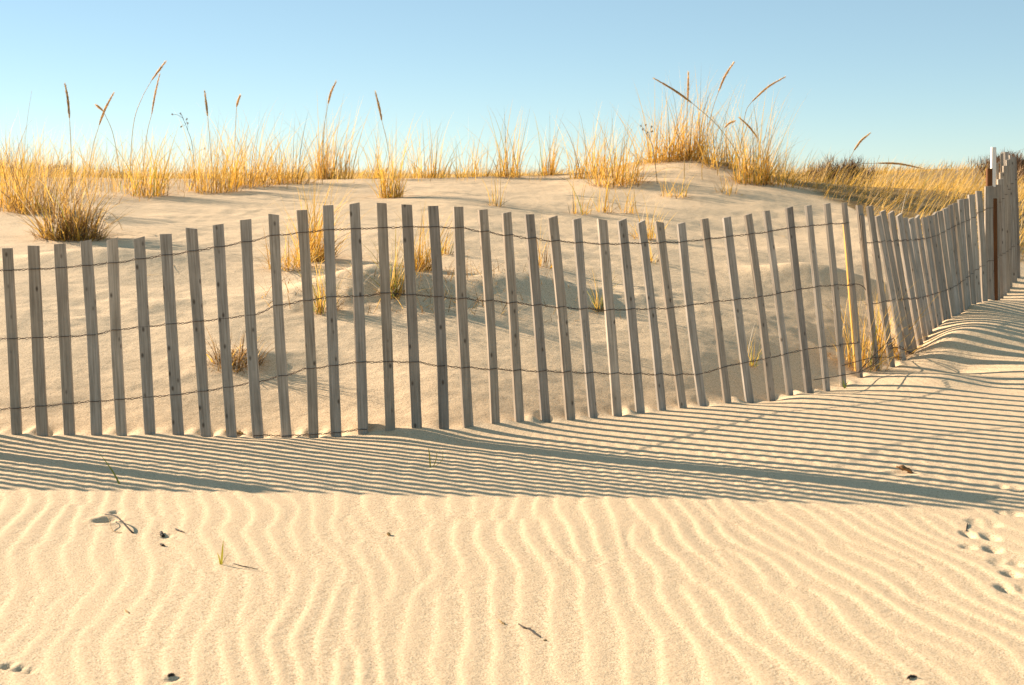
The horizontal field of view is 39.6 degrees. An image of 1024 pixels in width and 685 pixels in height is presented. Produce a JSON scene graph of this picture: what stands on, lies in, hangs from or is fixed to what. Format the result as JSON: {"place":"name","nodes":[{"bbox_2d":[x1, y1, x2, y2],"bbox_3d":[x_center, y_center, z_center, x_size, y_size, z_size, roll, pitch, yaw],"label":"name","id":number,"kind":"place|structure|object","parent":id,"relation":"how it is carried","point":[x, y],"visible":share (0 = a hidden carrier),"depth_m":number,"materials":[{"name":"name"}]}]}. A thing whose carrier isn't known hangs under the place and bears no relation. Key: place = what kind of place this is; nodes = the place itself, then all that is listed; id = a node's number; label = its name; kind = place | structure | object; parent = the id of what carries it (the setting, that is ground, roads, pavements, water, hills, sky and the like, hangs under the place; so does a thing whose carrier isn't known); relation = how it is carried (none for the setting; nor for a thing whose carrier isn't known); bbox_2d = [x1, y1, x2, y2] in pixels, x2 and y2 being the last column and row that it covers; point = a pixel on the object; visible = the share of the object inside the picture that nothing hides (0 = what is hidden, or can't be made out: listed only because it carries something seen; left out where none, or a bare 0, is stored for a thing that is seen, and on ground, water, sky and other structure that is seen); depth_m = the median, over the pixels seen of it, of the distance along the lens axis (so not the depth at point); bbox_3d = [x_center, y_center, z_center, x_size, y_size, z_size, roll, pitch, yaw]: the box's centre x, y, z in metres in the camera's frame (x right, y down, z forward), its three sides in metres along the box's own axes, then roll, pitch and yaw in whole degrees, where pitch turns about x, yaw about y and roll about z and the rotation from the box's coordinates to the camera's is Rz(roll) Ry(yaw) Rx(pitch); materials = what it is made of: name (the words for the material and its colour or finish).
{"place":"outdoors","nodes":[
{"label":"outdoors","id":0,"kind":"place"},
{"bbox_2d":[64,83,72,196],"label":"grass stalk","id":1,"kind":"object","parent":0,"point":[68,104],"depth_m":10.76,"materials":[{"name":"brown plant"}]},
{"bbox_2d":[0,116,813,202],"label":"dune grass","id":2,"kind":"structure","parent":0,"point":[83,171],"depth_m":12.82,"materials":[{"name":"yellow plant"}]},
{"bbox_2d":[0,157,1023,684],"bbox_3d":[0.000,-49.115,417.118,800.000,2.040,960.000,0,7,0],"label":"sand","id":3,"kind":"structure","parent":0,"point":[804,537],"depth_m":4.39,"materials":[{"name":"beige sand"}]},
{"bbox_2d":[0,101,48,207],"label":"grass clump","id":4,"kind":"object","parent":3,"relation":"on","point":[6,180],"visible":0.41,"depth_m":10.53,"materials":[{"name":"yellow plant"}]},
{"bbox_2d":[30,161,72,175],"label":"bare shrub","id":5,"kind":"object","parent":3,"relation":"on","point":[54,168],"visible":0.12,"depth_m":26.70,"materials":[{"name":"brown plant"}]},
{"bbox_2d":[0,123,106,215],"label":"grass clump","id":6,"kind":"object","parent":3,"relation":"on","point":[16,203],"visible":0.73,"depth_m":10.10,"materials":[{"name":"yellow plant"}]},
{"bbox_2d":[1,151,148,241],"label":"grass clump","id":7,"kind":"object","parent":3,"relation":"on","point":[79,227],"visible":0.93,"depth_m":8.84,"materials":[{"name":"plant"}]},
{"bbox_2d":[67,165,128,177],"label":"bare shrub","id":8,"kind":"object","parent":3,"relation":"on","point":[106,172],"visible":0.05,"depth_m":23.92,"materials":[{"name":"brown plant"}]},
{"bbox_2d":[88,92,114,186],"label":"grass stalk","id":9,"kind":"object","parent":3,"relation":"on","point":[104,110],"depth_m":11.98,"materials":[{"name":"brown plant"}]},
{"bbox_2d":[94,104,120,183],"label":"grass stalk","id":10,"kind":"object","parent":3,"relation":"on","point":[99,107],"depth_m":12.20,"materials":[{"name":"brown plant"}]},
{"bbox_2d":[99,453,119,483],"bbox_3d":[-1.248,0.394,4.416,0.085,0.107,0.004,3,7,22],"label":"sprout","id":11,"kind":"object","parent":3,"relation":"on","point":[112,471],"visible":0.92,"depth_m":4.41,"materials":[{"name":"green plant"}]},
{"bbox_2d":[104,514,134,533],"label":"broken reed","id":12,"kind":"object","parent":3,"relation":"on","point":[128,528],"visible":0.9,"depth_m":3.84,"materials":[{"name":"beige plant"}]},
{"bbox_2d":[97,121,189,196],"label":"grass clump","id":13,"kind":"object","parent":3,"relation":"on","point":[155,172],"visible":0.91,"depth_m":11.31,"materials":[{"name":"yellow plant"}]},
{"bbox_2d":[129,60,166,187],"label":"grass stalk","id":14,"kind":"object","parent":3,"relation":"on","point":[158,71],"depth_m":12.17,"materials":[{"name":"brown plant"}]},
{"bbox_2d":[142,73,159,185],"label":"grass stalk","id":15,"kind":"object","parent":3,"relation":"on","point":[155,92],"depth_m":12.37,"materials":[{"name":"brown plant"}]},
{"bbox_2d":[171,112,204,180],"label":"dead weed","id":16,"kind":"object","parent":3,"relation":"on","point":[189,134],"visible":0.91,"depth_m":12.61,"materials":[{"name":"brown plant"}]},
{"bbox_2d":[204,91,212,181],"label":"grass stalk","id":17,"kind":"object","parent":3,"relation":"on","point":[206,105],"depth_m":12.38,"materials":[{"name":"brown plant"}]},
{"bbox_2d":[160,108,265,193],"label":"grass clump","id":18,"kind":"object","parent":3,"relation":"on","point":[221,180],"visible":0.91,"depth_m":11.72,"materials":[{"name":"yellow plant"}]},
{"bbox_2d":[217,544,226,563],"bbox_3d":[-0.701,0.516,3.506,0.014,0.068,0.066,3,7,24],"label":"sprout","id":19,"kind":"object","parent":3,"relation":"on","point":[221,561],"visible":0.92,"depth_m":3.48,"materials":[{"name":"yellow plant"}]},
{"bbox_2d":[192,326,272,375],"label":"grass clump","id":20,"kind":"object","parent":3,"relation":"on","point":[218,359],"visible":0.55,"depth_m":5.97,"materials":[{"name":"plant"}]},
{"bbox_2d":[234,94,240,168],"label":"grass stalk","id":21,"kind":"object","parent":3,"relation":"on","point":[237,102],"depth_m":12.59,"materials":[{"name":"brown plant"}]},
{"bbox_2d":[200,106,302,187],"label":"grass clump","id":22,"kind":"object","parent":3,"relation":"on","point":[257,172],"visible":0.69,"depth_m":12.35,"materials":[{"name":"yellow plant"}]},
{"bbox_2d":[231,105,343,184],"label":"grass clump","id":23,"kind":"object","parent":3,"relation":"on","point":[285,178],"visible":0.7,"depth_m":12.69,"materials":[{"name":"yellow plant"}]},
{"bbox_2d":[255,215,342,271],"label":"grass clump","id":24,"kind":"object","parent":3,"relation":"on","point":[289,260],"visible":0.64,"depth_m":7.78,"materials":[{"name":"yellow plant"}]},
{"bbox_2d":[249,161,376,261],"bbox_3d":[-1.162,-0.741,8.079,1.012,0.656,0.719,0,7,0],"label":"grass clump","id":25,"kind":"object","parent":3,"relation":"on","point":[319,244],"visible":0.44,"depth_m":8.06,"materials":[{"name":"yellow plant"}]},
{"bbox_2d":[295,249,349,315],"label":"grass clump","id":26,"kind":"object","parent":3,"relation":"on","point":[320,309],"visible":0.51,"depth_m":6.83,"materials":[{"name":"yellow plant"}]},
{"bbox_2d":[322,82,335,183],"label":"grass stalk","id":27,"kind":"object","parent":3,"relation":"on","point":[331,90],"depth_m":12.60,"materials":[{"name":"brown plant"}]},
{"bbox_2d":[277,96,383,179],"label":"grass clump","id":28,"kind":"object","parent":3,"relation":"on","point":[325,163],"visible":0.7,"depth_m":13.63,"materials":[{"name":"yellow plant"}]},
{"bbox_2d":[314,106,389,178],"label":"grass clump","id":29,"kind":"object","parent":3,"relation":"on","point":[345,171],"visible":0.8,"depth_m":13.57,"materials":[{"name":"yellow plant"}]},
{"bbox_2d":[350,116,402,177],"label":"grass clump","id":30,"kind":"object","parent":3,"relation":"on","point":[378,174],"visible":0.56,"depth_m":13.95,"materials":[{"name":"yellow plant"}]},
{"bbox_2d":[374,91,391,181],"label":"grass stalk","id":31,"kind":"object","parent":3,"relation":"on","point":[378,104],"depth_m":12.18,"materials":[{"name":"brown plant"}]},
{"bbox_2d":[364,219,426,300],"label":"grass clump","id":32,"kind":"object","parent":3,"relation":"on","point":[395,284],"visible":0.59,"depth_m":6.98,"materials":[{"name":"yellow plant"}]},
{"bbox_2d":[350,109,451,197],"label":"grass clump","id":33,"kind":"object","parent":3,"relation":"on","point":[384,187],"visible":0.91,"depth_m":11.25,"materials":[{"name":"yellow plant"}]},
{"bbox_2d":[391,199,453,270],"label":"grass clump","id":34,"kind":"object","parent":3,"relation":"on","point":[421,260],"visible":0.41,"depth_m":7.73,"materials":[{"name":"yellow plant"}]},
{"bbox_2d":[393,118,464,178],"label":"grass clump","id":35,"kind":"object","parent":3,"relation":"on","point":[433,168],"visible":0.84,"depth_m":13.41,"materials":[{"name":"yellow plant"}]},
{"bbox_2d":[428,448,442,466],"bbox_3d":[-0.251,0.381,4.680,0.050,0.079,0.001,0,7,0],"label":"sprout","id":36,"kind":"object","parent":3,"relation":"on","point":[430,460],"visible":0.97,"depth_m":4.68,"materials":[{"name":"green plant"}]},
{"bbox_2d":[261,244,620,320],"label":"straw litter","id":37,"kind":"object","parent":3,"relation":"on","point":[448,273],"visible":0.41,"depth_m":7.08,"materials":[{"name":"beige plant"}]},
{"bbox_2d":[441,223,453,254],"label":"grass clump","id":38,"kind":"object","parent":3,"relation":"on","point":[443,248],"visible":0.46,"depth_m":8.26,"materials":[{"name":"yellow plant"}]},
{"bbox_2d":[453,130,502,177],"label":"grass clump","id":39,"kind":"object","parent":3,"relation":"on","point":[476,171],"visible":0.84,"depth_m":13.30,"materials":[{"name":"yellow plant"}]},
{"bbox_2d":[450,105,539,177],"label":"grass clump","id":40,"kind":"object","parent":3,"relation":"on","point":[503,171],"visible":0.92,"depth_m":13.23,"materials":[{"name":"yellow plant"}]},
{"bbox_2d":[481,166,515,206],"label":"grass clump","id":41,"kind":"object","parent":3,"relation":"on","point":[497,196],"visible":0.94,"depth_m":10.70,"materials":[{"name":"yellow plant"}]},
{"bbox_2d":[0,147,1019,438],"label":"sand fence","id":42,"kind":"object","parent":3,"relation":"on","point":[958,275],"visible":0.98,"depth_m":5.43,"materials":[{"name":"wood"}]},
{"bbox_2d":[3,144,1023,196],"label":"dune grass","id":43,"kind":"structure","parent":3,"relation":"on","point":[793,171],"depth_m":32.25,"materials":[{"name":"yellow plant"}]},
{"bbox_2d":[518,623,540,637],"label":"twig","id":44,"kind":"object","parent":3,"relation":"on","point":[530,629],"visible":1,"depth_m":3.00,"materials":[{"name":"wood"}]},
{"bbox_2d":[510,116,569,175],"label":"grass clump","id":45,"kind":"object","parent":3,"relation":"on","point":[551,170],"visible":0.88,"depth_m":13.60,"materials":[{"name":"yellow plant"}]},
{"bbox_2d":[536,213,558,268],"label":"grass clump","id":46,"kind":"object","parent":3,"relation":"on","point":[546,263],"visible":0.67,"depth_m":8.00,"materials":[{"name":"yellow plant"}]},
{"bbox_2d":[560,172,600,214],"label":"grass clump","id":47,"kind":"object","parent":3,"relation":"on","point":[575,210],"visible":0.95,"depth_m":10.55,"materials":[{"name":"yellow plant"}]},
{"bbox_2d":[543,100,623,179],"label":"grass clump","id":48,"kind":"object","parent":3,"relation":"on","point":[588,167],"visible":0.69,"depth_m":12.84,"materials":[{"name":"yellow plant"}]},
{"bbox_2d":[587,271,617,311],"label":"grass clump","id":49,"kind":"object","parent":3,"relation":"on","point":[598,302],"visible":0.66,"depth_m":7.12,"materials":[{"name":"yellow plant"}]},
{"bbox_2d":[589,158,622,213],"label":"grass clump","id":50,"kind":"object","parent":3,"relation":"on","point":[604,208],"visible":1,"depth_m":10.69,"materials":[{"name":"yellow plant"}]},
{"bbox_2d":[546,109,685,187],"bbox_3d":[0.829,-1.651,12.160,1.152,0.803,1.192,5,9,39],"label":"grass clump","id":51,"kind":"object","parent":3,"relation":"on","point":[629,176],"visible":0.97,"depth_m":12.07,"materials":[{"name":"yellow plant"}]},
{"bbox_2d":[604,164,648,213],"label":"grass clump","id":52,"kind":"object","parent":3,"relation":"on","point":[630,203],"visible":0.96,"depth_m":10.70,"materials":[{"name":"yellow plant"}]},
{"bbox_2d":[623,192,672,240],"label":"grass clump","id":53,"kind":"object","parent":3,"relation":"on","point":[649,233],"visible":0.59,"depth_m":9.50,"materials":[{"name":"yellow plant"}]},
{"bbox_2d":[640,124,657,182],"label":"dead weed","id":54,"kind":"object","parent":3,"relation":"on","point":[651,143],"visible":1,"depth_m":12.01,"materials":[{"name":"brown plant"}]},
{"bbox_2d":[648,240,658,263],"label":"grass clump","id":55,"kind":"object","parent":3,"relation":"on","point":[651,258],"visible":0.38,"depth_m":8.42,"materials":[{"name":"yellow plant"}]},
{"bbox_2d":[611,83,707,165],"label":"grass clump","id":56,"kind":"object","parent":3,"relation":"on","point":[661,153],"visible":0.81,"depth_m":13.16,"materials":[{"name":"beige plant"}]},
{"bbox_2d":[652,168,691,198],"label":"grass clump","id":57,"kind":"object","parent":3,"relation":"on","point":[668,194],"visible":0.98,"depth_m":11.46,"materials":[{"name":"yellow plant"}]},
{"bbox_2d":[684,72,689,177],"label":"grass stalk","id":58,"kind":"object","parent":3,"relation":"on","point":[688,88],"depth_m":12.18,"materials":[{"name":"brown plant"}]},
{"bbox_2d":[653,78,745,185],"bbox_3d":[1.580,-1.764,12.004,0.810,0.943,0.038,0,7,0],"label":"grass stalk","id":59,"kind":"object","parent":3,"relation":"on","point":[677,92],"depth_m":11.97,"materials":[{"name":"brown plant"}]},
{"bbox_2d":[653,65,749,161],"bbox_3d":[1.698,-2.086,13.156,1.085,1.048,1.182,0,7,0],"label":"grass clump","id":60,"kind":"object","parent":3,"relation":"on","point":[694,155],"visible":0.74,"depth_m":13.14,"materials":[{"name":"beige plant"}]},
{"bbox_2d":[654,78,758,169],"bbox_3d":[1.868,-1.964,12.826,0.950,0.936,0.901,4,8,31],"label":"grass clump","id":61,"kind":"object","parent":3,"relation":"on","point":[707,161],"visible":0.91,"depth_m":12.82,"materials":[{"name":"beige plant"}]},
{"bbox_2d":[701,62,734,179],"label":"grass stalk","id":62,"kind":"object","parent":3,"relation":"on","point":[724,76],"depth_m":12.16,"materials":[{"name":"brown plant"}]},
{"bbox_2d":[717,120,735,174],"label":"grass stalk","id":63,"kind":"object","parent":3,"relation":"on","point":[728,123],"depth_m":12.41,"materials":[{"name":"brown plant"}]},
{"bbox_2d":[715,167,746,195],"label":"grass clump","id":64,"kind":"object","parent":3,"relation":"on","point":[730,189],"visible":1,"depth_m":11.60,"materials":[{"name":"yellow plant"}]},
{"bbox_2d":[739,117,764,178],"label":"grass stalk","id":65,"kind":"object","parent":3,"relation":"on","point":[749,127],"depth_m":12.20,"materials":[{"name":"brown plant"}]},
{"bbox_2d":[704,83,804,185],"bbox_3d":[2.035,-1.779,12.142,1.083,1.018,0.912,0,7,0],"label":"grass clump","id":66,"kind":"object","parent":3,"relation":"on","point":[749,175],"visible":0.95,"depth_m":12.16,"materials":[{"name":"yellow plant"}]},
{"bbox_2d":[747,327,761,366],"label":"grass clump","id":67,"kind":"object","parent":3,"relation":"on","point":[751,356],"visible":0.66,"depth_m":6.57,"materials":[{"name":"yellow plant"}]},
{"bbox_2d":[737,76,785,172],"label":"grass stalk","id":68,"kind":"object","parent":3,"relation":"on","point":[761,92],"depth_m":12.16,"materials":[{"name":"brown plant"}]},
{"bbox_2d":[746,117,813,189],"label":"grass clump","id":69,"kind":"object","parent":3,"relation":"on","point":[778,182],"visible":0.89,"depth_m":12.14,"materials":[{"name":"yellow plant"}]},
{"bbox_2d":[799,152,879,184],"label":"bare shrub","id":70,"kind":"object","parent":3,"relation":"on","point":[855,166],"visible":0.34,"depth_m":20.76,"materials":[{"name":"plant"}]},
{"bbox_2d":[839,132,870,185],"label":"grass stalk","id":71,"kind":"object","parent":3,"relation":"on","point":[859,142],"depth_m":12.87,"materials":[{"name":"brown plant"}]},
{"bbox_2d":[815,281,923,371],"bbox_3d":[1.634,-0.094,6.862,0.772,0.551,0.611,-1,7,-11],"label":"grass clump","id":72,"kind":"object","parent":3,"relation":"on","point":[862,354],"visible":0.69,"depth_m":6.89,"materials":[{"name":"yellow plant"}]},
{"bbox_2d":[838,162,922,184],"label":"grass stalk","id":73,"kind":"object","parent":3,"relation":"on","point":[894,163],"depth_m":12.89,"materials":[{"name":"beige plant"}]},
{"bbox_2d":[830,281,958,359],"bbox_3d":[1.880,0.009,7.285,0.904,0.818,0.698,0,7,0],"label":"grass clump","id":74,"kind":"object","parent":3,"relation":"on","point":[879,331],"visible":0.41,"depth_m":7.26,"materials":[{"name":"yellow plant"}]},
{"bbox_2d":[896,465,912,472],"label":"dry leaf","id":75,"kind":"object","parent":3,"relation":"on","point":[904,468],"visible":1,"depth_m":4.56,"materials":[{"name":"brown plant"}]},
{"bbox_2d":[966,149,1023,178],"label":"bare shrub","id":76,"kind":"object","parent":3,"relation":"on","point":[1020,159],"visible":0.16,"depth_m":25.76,"materials":[{"name":"brown plant"}]},
{"bbox_2d":[997,161,1023,184],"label":"bare shrub","id":77,"kind":"object","parent":3,"relation":"on","point":[1019,174],"visible":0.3,"depth_m":23.71,"materials":[{"name":"brown plant"}]},
{"bbox_2d":[0,0,1023,173],"label":"sky","id":78,"kind":"structure","parent":0,"point":[933,80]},
{"bbox_2d":[664,137,1023,263],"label":"dune grass","id":79,"kind":"structure","parent":0,"point":[805,178],"depth_m":12.71,"materials":[{"name":"yellow plant"}]}
]}

